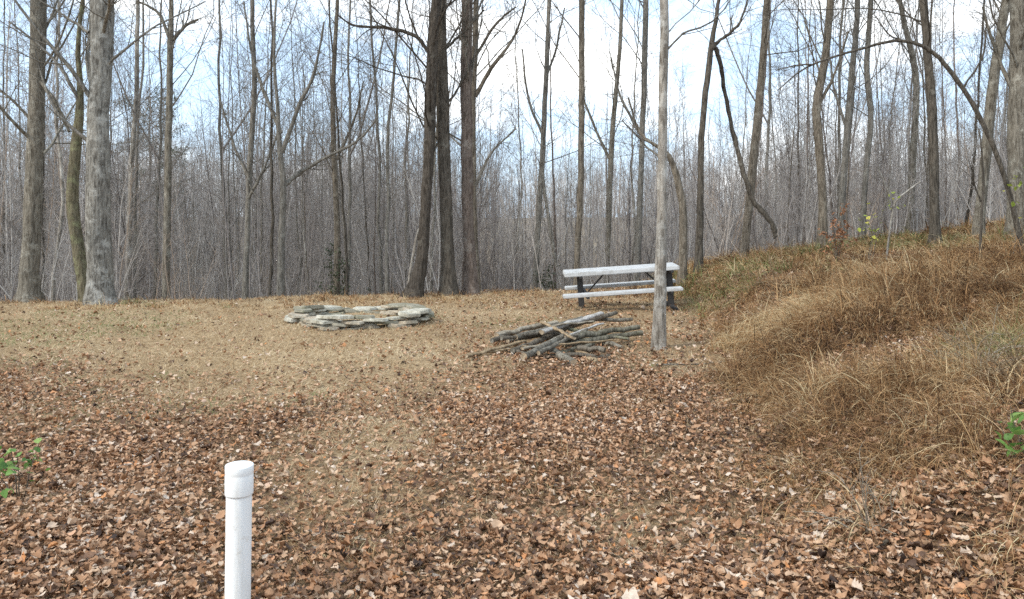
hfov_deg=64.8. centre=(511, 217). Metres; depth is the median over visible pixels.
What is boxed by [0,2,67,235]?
wood tree
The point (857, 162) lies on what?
wood tree
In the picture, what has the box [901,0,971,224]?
wood tree
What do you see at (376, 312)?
ring stone
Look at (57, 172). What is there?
wood tree
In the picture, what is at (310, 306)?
ring stone
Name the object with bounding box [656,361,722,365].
fallen stick
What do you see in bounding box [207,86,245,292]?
wood tree
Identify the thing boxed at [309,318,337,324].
ring stone
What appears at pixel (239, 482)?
standpipe
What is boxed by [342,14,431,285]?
wood tree
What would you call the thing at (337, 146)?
wood tree
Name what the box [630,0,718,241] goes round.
wood tree
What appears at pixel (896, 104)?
wood tree
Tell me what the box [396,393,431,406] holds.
fallen stick
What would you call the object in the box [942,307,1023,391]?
dry weed
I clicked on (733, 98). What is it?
wood tree
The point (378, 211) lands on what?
wood tree
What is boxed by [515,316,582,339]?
log
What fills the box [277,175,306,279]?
wood tree
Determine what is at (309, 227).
wood tree
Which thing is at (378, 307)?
ring stone
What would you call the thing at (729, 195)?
wood tree
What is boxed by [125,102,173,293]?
wood tree
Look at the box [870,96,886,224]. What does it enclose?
wood tree
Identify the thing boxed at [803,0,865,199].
wood tree
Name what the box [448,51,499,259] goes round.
wood tree
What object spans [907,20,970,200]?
wood tree
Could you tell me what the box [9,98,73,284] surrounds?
wood tree
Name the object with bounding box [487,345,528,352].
log
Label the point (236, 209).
wood tree
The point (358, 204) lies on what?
wood tree
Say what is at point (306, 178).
wood tree
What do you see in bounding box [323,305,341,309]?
ring stone
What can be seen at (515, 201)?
wood tree
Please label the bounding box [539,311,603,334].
log
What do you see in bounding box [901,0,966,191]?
wood tree
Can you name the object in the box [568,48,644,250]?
wood tree
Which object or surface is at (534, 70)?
sky
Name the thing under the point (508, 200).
wood tree
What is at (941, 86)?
wood tree
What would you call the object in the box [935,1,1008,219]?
wood tree
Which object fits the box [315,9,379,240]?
wood tree
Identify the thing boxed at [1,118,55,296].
wood tree
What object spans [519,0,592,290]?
bare tree
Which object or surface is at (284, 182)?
bare tree
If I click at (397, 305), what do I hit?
ring stone
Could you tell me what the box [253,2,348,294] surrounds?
wood tree
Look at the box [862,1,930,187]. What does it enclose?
wood tree
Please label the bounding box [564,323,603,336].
log
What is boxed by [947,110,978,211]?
wood tree
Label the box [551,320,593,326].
log
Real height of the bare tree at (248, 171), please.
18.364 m
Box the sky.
[0,0,1009,217]
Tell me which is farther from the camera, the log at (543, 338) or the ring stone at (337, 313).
the ring stone at (337, 313)
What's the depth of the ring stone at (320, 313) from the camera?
12.68 m
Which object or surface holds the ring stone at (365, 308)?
on the ring stone at (350, 310)
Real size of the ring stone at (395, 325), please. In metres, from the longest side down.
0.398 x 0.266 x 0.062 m
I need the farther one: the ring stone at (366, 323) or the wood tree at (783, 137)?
the wood tree at (783, 137)
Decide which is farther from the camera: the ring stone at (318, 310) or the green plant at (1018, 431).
the ring stone at (318, 310)
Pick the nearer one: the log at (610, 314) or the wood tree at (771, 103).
the log at (610, 314)
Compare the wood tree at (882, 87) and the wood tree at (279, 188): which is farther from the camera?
the wood tree at (279, 188)
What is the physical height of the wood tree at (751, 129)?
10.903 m
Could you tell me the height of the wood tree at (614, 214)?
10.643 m
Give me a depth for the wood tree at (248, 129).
28.04 m
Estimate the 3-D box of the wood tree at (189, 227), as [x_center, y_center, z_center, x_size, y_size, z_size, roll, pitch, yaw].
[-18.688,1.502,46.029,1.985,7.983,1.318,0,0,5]
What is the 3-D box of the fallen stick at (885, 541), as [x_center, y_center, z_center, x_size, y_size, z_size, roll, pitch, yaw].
[1.825,1.308,3.554,0.692,0.299,0.067,0,0,-16]
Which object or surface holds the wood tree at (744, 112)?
on the ground at (338, 380)
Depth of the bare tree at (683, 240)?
15.95 m
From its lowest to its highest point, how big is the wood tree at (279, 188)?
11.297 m
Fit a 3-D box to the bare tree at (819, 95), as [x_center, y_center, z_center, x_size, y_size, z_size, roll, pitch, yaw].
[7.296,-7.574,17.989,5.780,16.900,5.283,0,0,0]
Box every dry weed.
[732,232,818,290]
[787,440,944,542]
[905,305,1023,378]
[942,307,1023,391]
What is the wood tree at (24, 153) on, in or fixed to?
on the ground at (338, 380)
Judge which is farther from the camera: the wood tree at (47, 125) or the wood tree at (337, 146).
the wood tree at (337, 146)
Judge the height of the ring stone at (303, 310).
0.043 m
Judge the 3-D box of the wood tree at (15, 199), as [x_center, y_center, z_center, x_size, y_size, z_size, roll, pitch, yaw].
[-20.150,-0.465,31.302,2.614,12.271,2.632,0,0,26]
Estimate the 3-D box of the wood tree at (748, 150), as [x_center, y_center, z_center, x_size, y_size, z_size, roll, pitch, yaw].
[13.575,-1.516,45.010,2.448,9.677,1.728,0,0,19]
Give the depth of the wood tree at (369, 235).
35.18 m
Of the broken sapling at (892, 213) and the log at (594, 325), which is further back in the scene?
the broken sapling at (892, 213)
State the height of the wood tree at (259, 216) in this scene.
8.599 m
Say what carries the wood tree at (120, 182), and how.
on the ground at (338, 380)
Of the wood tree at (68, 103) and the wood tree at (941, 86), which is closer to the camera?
the wood tree at (68, 103)
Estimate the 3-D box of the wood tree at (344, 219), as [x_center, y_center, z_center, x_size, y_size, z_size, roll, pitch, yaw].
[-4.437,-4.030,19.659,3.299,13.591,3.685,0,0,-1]
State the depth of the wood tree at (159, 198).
28.51 m
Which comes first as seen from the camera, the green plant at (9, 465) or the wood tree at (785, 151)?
the green plant at (9, 465)
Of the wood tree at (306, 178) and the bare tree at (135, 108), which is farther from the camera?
the wood tree at (306, 178)
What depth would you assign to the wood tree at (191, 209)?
44.82 m
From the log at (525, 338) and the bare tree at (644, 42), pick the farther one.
the bare tree at (644, 42)
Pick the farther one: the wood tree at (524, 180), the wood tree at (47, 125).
the wood tree at (524, 180)
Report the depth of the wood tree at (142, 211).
43.43 m
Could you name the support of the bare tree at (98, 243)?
on the ground at (338, 380)
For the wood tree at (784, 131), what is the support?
on the ground at (338, 380)
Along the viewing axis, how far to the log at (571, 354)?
9.22 m
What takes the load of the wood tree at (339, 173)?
on the ground at (338, 380)
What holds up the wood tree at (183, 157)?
on the ground at (338, 380)
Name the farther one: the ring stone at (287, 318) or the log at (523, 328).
the ring stone at (287, 318)
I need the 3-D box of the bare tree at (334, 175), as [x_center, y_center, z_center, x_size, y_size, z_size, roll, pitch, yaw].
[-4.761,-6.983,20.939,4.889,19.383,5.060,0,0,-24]
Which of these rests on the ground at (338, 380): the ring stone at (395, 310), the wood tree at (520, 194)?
the wood tree at (520, 194)
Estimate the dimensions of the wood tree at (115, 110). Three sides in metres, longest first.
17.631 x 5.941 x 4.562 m
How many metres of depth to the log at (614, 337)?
10.10 m
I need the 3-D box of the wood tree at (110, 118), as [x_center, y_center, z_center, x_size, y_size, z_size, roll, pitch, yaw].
[-14.949,-1.144,29.905,3.379,13.250,5.048,2,1,26]
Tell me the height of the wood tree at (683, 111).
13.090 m
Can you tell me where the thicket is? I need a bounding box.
[0,0,1008,301]
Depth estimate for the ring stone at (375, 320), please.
11.26 m
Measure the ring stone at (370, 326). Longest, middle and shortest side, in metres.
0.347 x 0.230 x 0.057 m
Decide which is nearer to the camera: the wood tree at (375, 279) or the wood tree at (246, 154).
the wood tree at (375, 279)
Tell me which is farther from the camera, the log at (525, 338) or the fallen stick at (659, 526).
the log at (525, 338)
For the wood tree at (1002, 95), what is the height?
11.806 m
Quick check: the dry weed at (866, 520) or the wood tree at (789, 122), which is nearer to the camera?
the dry weed at (866, 520)
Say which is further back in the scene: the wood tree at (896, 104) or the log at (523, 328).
the wood tree at (896, 104)
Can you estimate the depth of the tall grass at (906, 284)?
7.06 m
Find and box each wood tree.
[0,0,85,292]
[0,0,138,301]
[0,0,140,294]
[0,0,198,251]
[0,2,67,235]
[0,2,144,238]
[0,48,64,258]
[0,81,23,276]
[0,118,25,255]
[1,57,67,251]
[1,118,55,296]
[2,0,75,255]
[9,2,147,299]
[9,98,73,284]
[12,4,117,296]
[17,59,86,293]
[41,86,85,298]
[44,0,164,263]
[44,0,229,299]
[45,0,156,223]
[45,42,87,297]
[45,100,74,251]
[45,123,84,299]
[47,12,164,264]
[57,0,248,300]
[65,73,136,285]
[83,73,131,231]
[83,85,153,263]
[110,0,331,299]
[111,67,176,296]
[111,88,173,295]
[111,102,181,282]
[111,129,153,281]
[111,143,127,241]
[112,33,151,225]
[113,220,141,292]
[118,210,153,297]
[119,104,189,297]
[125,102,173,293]
[137,151,175,265]
[145,71,216,259]
[146,119,200,287]
[147,71,221,296]
[161,81,231,295]
[172,176,196,294]
[173,0,308,297]
[173,152,214,284]
[176,0,293,298]
[184,106,243,276]
[188,139,228,296]
[193,104,251,290]
[195,0,350,297]
[199,124,241,249]
[205,0,317,297]
[206,0,289,298]
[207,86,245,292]
[214,39,277,270]
[217,16,294,296]
[218,147,253,281]
[230,1,327,296]
[232,117,289,295]
[239,143,287,292]
[252,7,345,295]
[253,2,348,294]
[255,0,425,294]
[255,95,308,267]
[256,64,337,292]
[263,128,295,271]
[266,33,355,293]
[267,13,369,284]
[268,0,392,295]
[268,0,513,294]
[271,168,321,276]
[276,11,340,271]
[276,147,328,294]
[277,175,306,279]
[279,1,355,291]
[286,0,414,258]
[293,1,383,294]
[293,82,370,290]
[310,79,361,279]
[312,0,421,293]
[313,21,438,292]
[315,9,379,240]
[319,0,485,294]
[319,0,494,286]
[332,138,367,294]
[337,13,412,293]
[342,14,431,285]
[343,84,389,293]
[345,112,410,274]
[347,0,495,292]
[347,1,460,263]
[353,185,382,282]
[355,0,504,254]
[359,88,418,294]
[359,164,390,275]
[362,85,414,239]
[363,167,416,293]
[380,5,508,270]
[398,0,518,286]
[400,91,458,279]
[402,138,435,273]
[408,0,516,266]
[429,93,462,283]
[432,5,497,219]
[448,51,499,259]
[450,141,488,281]
[452,9,522,263]
[476,0,567,288]
[476,84,520,278]
[478,142,513,268]
[483,103,550,288]
[484,0,596,290]
[487,119,529,266]
[487,146,526,275]
[499,98,550,289]
[514,156,548,273]
[515,29,627,284]
[523,131,557,287]
[529,75,598,286]
[546,77,618,283]
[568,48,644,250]
[585,150,626,263]
[592,0,693,287]
[592,135,629,280]
[603,126,645,250]
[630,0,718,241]
[654,21,705,236]
[678,0,858,251]
[690,0,791,246]
[698,0,834,249]
[711,89,750,251]
[713,123,742,229]
[715,164,739,244]
[719,3,806,243]
[727,54,770,203]
[731,27,795,229]
[735,0,874,246]
[738,75,776,225]
[738,109,774,210]
[748,0,848,244]
[757,65,796,236]
[758,63,804,195]
[764,0,863,244]
[764,0,913,222]
[767,0,831,245]
[767,0,885,240]
[767,90,796,238]
[769,63,814,204]
[773,101,794,200]
[777,69,835,246]
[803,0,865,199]
[826,58,879,180]
[830,1,923,234]
[832,0,892,238]
[834,69,873,236]
[846,0,948,225]
[848,0,974,228]
[852,121,884,215]
[855,30,926,231]
[855,47,905,231]
[858,0,921,231]
[858,0,944,232]
[860,0,980,217]
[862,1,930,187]
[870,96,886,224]
[875,0,986,214]
[882,57,940,182]
[895,0,994,224]
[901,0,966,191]
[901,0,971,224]
[901,0,990,206]
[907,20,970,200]
[930,0,1009,225]
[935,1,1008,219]
[946,0,1009,171]
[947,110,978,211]
[952,0,1009,217]
[960,80,1000,207]
[965,45,1009,208]
[966,13,1009,173]
[973,5,1008,219]
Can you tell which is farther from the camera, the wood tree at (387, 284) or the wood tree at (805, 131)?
the wood tree at (805, 131)
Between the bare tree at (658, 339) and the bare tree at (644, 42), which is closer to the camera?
the bare tree at (658, 339)
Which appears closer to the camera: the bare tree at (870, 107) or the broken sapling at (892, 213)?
the broken sapling at (892, 213)
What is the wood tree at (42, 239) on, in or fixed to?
on the ground at (338, 380)
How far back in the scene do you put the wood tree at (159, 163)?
22.44 m
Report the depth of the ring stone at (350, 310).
12.92 m
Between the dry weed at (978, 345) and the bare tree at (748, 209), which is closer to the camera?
the dry weed at (978, 345)
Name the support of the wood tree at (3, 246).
on the ground at (338, 380)
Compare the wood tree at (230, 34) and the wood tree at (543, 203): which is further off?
the wood tree at (543, 203)
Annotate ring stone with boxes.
[284,315,298,322]
[288,312,309,317]
[293,305,324,309]
[294,308,311,312]
[303,316,315,323]
[306,323,330,327]
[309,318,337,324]
[312,309,325,311]
[315,311,328,314]
[316,315,353,319]
[319,326,338,330]
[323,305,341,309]
[324,311,344,314]
[326,307,349,311]
[329,320,351,326]
[339,326,364,329]
[340,308,360,312]
[341,320,364,324]
[352,322,376,326]
[353,306,376,310]
[353,315,374,318]
[356,324,379,328]
[361,311,379,313]
[363,318,387,321]
[369,320,397,323]
[374,306,397,309]
[380,311,397,314]
[386,303,412,307]
[386,316,407,319]
[387,323,410,327]
[388,309,400,312]
[396,319,417,324]
[398,311,420,317]
[404,308,431,313]
[405,304,425,308]
[408,316,428,319]
[421,311,433,317]
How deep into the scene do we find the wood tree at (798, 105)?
29.08 m
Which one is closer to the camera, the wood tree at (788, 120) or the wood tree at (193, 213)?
the wood tree at (193, 213)
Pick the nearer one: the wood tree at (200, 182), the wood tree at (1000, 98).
the wood tree at (200, 182)
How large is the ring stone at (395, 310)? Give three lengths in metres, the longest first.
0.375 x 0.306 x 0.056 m
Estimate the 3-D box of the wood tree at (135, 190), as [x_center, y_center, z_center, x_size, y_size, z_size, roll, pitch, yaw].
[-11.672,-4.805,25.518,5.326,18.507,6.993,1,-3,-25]
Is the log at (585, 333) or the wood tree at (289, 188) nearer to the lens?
the log at (585, 333)
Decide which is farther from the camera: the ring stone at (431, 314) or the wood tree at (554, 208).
the wood tree at (554, 208)
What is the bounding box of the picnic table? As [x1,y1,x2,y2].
[563,262,682,310]
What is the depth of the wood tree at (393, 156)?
43.08 m
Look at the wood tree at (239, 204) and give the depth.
46.21 m
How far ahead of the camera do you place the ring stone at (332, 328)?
11.23 m
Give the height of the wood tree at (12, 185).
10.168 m
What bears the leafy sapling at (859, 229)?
on the ground at (338, 380)
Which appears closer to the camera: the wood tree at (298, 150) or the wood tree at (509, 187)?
the wood tree at (298, 150)
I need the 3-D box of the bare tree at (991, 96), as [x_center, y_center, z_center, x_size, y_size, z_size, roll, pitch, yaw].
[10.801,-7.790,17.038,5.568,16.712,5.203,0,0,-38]
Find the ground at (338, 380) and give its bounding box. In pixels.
[0,216,1023,598]
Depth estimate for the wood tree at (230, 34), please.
26.51 m
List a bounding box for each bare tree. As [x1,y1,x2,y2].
[0,0,152,302]
[0,0,223,304]
[3,0,134,301]
[61,0,219,298]
[114,0,232,298]
[186,0,386,295]
[193,0,373,298]
[258,0,405,295]
[298,0,508,297]
[307,0,518,294]
[319,0,523,295]
[391,0,588,290]
[479,0,652,290]
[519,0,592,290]
[538,0,651,288]
[547,0,685,286]
[584,0,739,349]
[596,84,687,285]
[670,0,777,273]
[694,0,900,256]
[729,0,960,243]
[742,0,929,237]
[750,0,883,249]
[771,0,947,239]
[850,0,952,233]
[944,0,1023,239]
[970,0,1009,236]
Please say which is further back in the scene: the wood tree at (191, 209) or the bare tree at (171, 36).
the wood tree at (191, 209)
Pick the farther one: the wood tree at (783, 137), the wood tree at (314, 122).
the wood tree at (783, 137)
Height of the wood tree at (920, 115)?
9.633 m
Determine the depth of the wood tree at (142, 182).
28.65 m
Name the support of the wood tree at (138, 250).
on the ground at (338, 380)
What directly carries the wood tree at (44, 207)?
on the ground at (338, 380)
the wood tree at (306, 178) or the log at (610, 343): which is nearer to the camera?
the log at (610, 343)
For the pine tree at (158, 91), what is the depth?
45.82 m
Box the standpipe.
[225,461,253,598]
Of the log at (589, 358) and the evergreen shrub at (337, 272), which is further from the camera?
the evergreen shrub at (337, 272)
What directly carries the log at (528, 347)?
on the log at (530, 353)
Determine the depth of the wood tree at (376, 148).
30.22 m
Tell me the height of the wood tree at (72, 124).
15.187 m
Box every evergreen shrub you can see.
[313,242,369,295]
[533,264,560,291]
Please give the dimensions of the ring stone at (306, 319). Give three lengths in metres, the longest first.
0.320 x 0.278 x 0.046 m
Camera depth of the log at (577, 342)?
9.48 m
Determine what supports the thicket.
on the ground at (338, 380)
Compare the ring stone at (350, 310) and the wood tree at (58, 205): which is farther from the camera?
the wood tree at (58, 205)
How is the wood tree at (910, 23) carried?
on the ground at (338, 380)
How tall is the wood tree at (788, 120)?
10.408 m
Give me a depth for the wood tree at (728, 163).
40.75 m
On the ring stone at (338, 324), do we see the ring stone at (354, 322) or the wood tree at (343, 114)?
the ring stone at (354, 322)
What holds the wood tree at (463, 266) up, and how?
on the ground at (338, 380)
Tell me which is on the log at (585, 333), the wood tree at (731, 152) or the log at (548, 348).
the log at (548, 348)
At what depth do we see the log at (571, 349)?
9.49 m
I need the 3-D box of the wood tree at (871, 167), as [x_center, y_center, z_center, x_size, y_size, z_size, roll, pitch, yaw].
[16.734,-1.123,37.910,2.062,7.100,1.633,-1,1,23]
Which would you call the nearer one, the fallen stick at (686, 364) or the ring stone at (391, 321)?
the fallen stick at (686, 364)
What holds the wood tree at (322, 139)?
on the ground at (338, 380)
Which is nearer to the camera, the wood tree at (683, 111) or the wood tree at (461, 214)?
the wood tree at (461, 214)
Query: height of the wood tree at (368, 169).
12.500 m
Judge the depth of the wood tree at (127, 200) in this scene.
30.73 m
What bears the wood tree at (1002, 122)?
on the ground at (338, 380)
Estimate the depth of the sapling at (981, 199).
11.97 m
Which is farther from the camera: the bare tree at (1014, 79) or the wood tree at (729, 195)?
the wood tree at (729, 195)
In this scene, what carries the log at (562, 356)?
on the ground at (338, 380)
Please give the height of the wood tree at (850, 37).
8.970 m
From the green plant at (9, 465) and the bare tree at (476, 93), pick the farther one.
the bare tree at (476, 93)
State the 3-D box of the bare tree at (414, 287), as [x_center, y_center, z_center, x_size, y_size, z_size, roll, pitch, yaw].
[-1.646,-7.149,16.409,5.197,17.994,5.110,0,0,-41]
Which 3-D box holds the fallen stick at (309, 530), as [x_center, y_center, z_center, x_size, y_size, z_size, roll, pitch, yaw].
[-0.873,1.597,4.061,0.364,0.018,0.084,0,0,6]
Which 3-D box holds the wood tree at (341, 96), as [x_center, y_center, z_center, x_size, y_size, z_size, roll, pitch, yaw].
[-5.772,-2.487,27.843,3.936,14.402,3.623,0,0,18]
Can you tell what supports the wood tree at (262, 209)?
on the ground at (338, 380)
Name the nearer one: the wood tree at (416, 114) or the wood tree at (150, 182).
the wood tree at (416, 114)
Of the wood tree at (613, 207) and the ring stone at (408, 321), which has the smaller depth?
the ring stone at (408, 321)
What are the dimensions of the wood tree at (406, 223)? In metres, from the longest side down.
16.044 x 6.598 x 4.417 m
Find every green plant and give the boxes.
[0,438,51,501]
[990,406,1023,457]
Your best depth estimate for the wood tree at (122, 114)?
45.59 m
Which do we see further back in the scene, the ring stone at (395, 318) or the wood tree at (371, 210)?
the wood tree at (371, 210)
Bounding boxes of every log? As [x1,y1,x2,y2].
[463,339,525,357]
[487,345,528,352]
[490,323,536,342]
[494,320,558,336]
[500,331,539,339]
[506,331,564,343]
[510,332,557,353]
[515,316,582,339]
[521,332,568,359]
[521,344,540,349]
[537,328,588,354]
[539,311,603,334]
[540,321,575,339]
[543,343,594,358]
[550,347,577,366]
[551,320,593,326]
[554,311,617,332]
[559,339,613,344]
[563,330,643,346]
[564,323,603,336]
[565,352,610,358]
[568,325,639,340]
[568,327,629,339]
[574,350,601,363]
[576,344,605,352]
[598,318,632,321]
[599,341,623,349]
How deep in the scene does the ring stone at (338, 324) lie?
11.25 m
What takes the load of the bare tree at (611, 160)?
on the ground at (338, 380)
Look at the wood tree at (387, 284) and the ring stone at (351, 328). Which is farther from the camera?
the wood tree at (387, 284)
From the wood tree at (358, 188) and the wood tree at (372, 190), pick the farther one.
the wood tree at (358, 188)
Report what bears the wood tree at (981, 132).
on the ground at (338, 380)
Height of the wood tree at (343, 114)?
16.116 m
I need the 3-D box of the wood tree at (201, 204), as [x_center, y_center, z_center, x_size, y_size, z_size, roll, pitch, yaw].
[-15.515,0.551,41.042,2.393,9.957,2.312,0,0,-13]
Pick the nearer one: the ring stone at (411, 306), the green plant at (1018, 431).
the green plant at (1018, 431)
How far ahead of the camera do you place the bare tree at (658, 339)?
9.78 m
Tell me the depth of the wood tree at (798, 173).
29.49 m
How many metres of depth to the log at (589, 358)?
9.09 m
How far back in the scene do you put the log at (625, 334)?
10.06 m
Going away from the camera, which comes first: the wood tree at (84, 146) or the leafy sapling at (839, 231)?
the leafy sapling at (839, 231)
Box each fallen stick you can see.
[306,529,365,539]
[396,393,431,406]
[644,510,700,530]
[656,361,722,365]
[866,475,990,557]
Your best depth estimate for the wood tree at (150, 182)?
42.05 m
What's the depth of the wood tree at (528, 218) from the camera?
41.99 m
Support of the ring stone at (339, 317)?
on the ring stone at (322, 321)
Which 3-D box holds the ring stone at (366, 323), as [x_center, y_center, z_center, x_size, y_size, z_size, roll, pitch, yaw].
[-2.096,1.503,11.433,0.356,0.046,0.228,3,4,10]
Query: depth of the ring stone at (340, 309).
12.84 m
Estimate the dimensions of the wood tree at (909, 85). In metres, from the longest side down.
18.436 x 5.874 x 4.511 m
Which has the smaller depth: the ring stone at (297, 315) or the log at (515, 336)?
the log at (515, 336)
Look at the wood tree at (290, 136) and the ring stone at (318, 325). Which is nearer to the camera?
the ring stone at (318, 325)
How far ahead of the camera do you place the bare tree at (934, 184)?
16.45 m
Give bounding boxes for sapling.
[407,228,418,283]
[747,0,1023,252]
[812,203,859,259]
[856,137,920,257]
[857,190,904,259]
[938,129,988,258]
[996,175,1023,253]
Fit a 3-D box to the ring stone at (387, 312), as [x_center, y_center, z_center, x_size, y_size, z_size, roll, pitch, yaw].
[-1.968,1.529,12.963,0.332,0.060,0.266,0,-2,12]
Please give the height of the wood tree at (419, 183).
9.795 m
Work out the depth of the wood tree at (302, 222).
21.85 m
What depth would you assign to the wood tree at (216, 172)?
47.09 m
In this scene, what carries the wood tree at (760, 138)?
on the ground at (338, 380)
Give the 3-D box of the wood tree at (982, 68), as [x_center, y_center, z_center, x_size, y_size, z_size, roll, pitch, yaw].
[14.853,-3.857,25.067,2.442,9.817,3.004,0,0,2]
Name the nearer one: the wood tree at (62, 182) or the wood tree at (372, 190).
the wood tree at (62, 182)
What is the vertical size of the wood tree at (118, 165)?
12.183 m
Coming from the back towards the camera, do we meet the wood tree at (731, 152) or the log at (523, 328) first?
the wood tree at (731, 152)
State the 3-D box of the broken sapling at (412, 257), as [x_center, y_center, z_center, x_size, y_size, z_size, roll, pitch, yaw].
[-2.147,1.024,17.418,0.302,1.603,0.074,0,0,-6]
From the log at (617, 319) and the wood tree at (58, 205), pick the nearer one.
the log at (617, 319)
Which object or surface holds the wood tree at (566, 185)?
on the ground at (338, 380)
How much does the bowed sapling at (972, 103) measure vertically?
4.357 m
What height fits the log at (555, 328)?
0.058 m
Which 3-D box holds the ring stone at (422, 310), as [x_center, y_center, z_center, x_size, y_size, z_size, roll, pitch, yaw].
[-1.380,1.382,11.939,0.320,0.055,0.535,-1,-2,19]
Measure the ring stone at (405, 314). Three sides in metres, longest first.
0.353 x 0.268 x 0.060 m
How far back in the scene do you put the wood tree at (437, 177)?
29.66 m
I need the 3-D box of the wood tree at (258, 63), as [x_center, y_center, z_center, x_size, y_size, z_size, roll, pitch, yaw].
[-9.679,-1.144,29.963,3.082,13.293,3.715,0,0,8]
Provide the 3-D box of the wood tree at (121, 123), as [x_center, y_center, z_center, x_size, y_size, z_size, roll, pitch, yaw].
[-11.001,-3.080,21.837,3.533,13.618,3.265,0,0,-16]
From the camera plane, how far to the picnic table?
13.77 m
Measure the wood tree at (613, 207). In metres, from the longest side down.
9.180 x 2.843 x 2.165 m
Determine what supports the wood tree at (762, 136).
on the ground at (338, 380)
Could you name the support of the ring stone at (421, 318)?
on the ring stone
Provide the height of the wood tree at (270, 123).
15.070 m
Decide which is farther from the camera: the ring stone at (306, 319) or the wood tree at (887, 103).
the wood tree at (887, 103)
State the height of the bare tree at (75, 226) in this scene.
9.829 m
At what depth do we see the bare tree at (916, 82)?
20.93 m
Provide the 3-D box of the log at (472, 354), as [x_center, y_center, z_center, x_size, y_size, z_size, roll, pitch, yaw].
[-0.184,1.549,9.504,0.085,0.074,1.204,0,0,34]
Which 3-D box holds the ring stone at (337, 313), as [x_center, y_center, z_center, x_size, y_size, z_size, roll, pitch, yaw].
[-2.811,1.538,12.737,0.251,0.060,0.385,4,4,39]
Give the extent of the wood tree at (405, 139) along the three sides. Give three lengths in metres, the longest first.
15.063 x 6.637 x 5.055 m
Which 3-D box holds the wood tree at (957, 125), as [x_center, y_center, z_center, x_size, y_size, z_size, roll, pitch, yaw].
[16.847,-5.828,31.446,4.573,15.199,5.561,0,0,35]
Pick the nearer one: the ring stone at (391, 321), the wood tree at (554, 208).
the ring stone at (391, 321)
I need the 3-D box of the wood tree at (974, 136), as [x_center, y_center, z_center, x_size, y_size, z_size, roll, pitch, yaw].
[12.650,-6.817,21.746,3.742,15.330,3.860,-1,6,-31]
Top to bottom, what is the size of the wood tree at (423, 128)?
14.040 m
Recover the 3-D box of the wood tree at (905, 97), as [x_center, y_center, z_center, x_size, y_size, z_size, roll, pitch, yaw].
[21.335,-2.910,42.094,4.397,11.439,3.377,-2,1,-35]
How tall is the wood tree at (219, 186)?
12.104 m
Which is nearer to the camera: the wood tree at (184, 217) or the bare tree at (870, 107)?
the bare tree at (870, 107)
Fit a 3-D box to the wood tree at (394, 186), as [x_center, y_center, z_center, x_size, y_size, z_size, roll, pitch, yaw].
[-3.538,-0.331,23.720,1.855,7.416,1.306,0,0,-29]
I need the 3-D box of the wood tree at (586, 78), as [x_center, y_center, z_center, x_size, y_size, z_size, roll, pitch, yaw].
[2.304,-1.280,30.344,3.655,12.696,3.680,0,0,-23]
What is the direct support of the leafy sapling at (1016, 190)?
on the ground at (338, 380)
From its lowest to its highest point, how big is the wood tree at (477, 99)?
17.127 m
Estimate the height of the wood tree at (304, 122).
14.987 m
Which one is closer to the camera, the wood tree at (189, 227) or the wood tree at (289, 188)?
the wood tree at (289, 188)
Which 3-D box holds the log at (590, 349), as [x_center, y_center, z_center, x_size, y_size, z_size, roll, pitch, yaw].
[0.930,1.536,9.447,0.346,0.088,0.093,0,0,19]
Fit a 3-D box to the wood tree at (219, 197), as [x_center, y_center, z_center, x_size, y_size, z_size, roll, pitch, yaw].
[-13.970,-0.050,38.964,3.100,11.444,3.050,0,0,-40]
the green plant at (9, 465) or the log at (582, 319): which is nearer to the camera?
the green plant at (9, 465)
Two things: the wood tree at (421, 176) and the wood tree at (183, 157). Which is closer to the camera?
the wood tree at (421, 176)
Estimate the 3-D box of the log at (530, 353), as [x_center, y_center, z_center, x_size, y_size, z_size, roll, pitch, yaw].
[0.398,1.484,9.380,0.091,0.176,1.115,0,0,29]
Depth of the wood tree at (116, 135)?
47.93 m
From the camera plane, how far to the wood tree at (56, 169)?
40.75 m
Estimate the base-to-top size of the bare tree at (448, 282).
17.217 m
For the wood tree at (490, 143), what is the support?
on the ground at (338, 380)
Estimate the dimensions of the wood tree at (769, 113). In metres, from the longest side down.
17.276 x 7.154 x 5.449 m
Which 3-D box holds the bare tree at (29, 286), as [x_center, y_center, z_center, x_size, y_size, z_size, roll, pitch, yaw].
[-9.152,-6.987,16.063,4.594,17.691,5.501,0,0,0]
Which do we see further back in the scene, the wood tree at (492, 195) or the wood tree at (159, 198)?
the wood tree at (492, 195)
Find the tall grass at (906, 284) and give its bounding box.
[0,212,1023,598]
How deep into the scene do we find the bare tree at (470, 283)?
17.10 m
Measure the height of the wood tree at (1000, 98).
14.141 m
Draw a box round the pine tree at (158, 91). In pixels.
[111,83,190,293]
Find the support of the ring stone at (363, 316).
on the ring stone at (375, 320)
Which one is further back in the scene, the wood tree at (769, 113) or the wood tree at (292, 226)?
the wood tree at (292, 226)
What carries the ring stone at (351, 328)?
on the ground at (338, 380)
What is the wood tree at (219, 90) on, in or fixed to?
on the ground at (338, 380)
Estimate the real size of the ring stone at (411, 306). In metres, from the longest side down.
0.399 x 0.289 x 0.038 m
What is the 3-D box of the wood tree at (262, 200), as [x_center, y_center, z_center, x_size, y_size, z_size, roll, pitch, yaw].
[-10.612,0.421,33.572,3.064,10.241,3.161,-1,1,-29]
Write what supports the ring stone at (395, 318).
on the ring stone at (391, 321)
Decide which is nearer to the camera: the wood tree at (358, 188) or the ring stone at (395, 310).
the ring stone at (395, 310)
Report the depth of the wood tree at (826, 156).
27.52 m

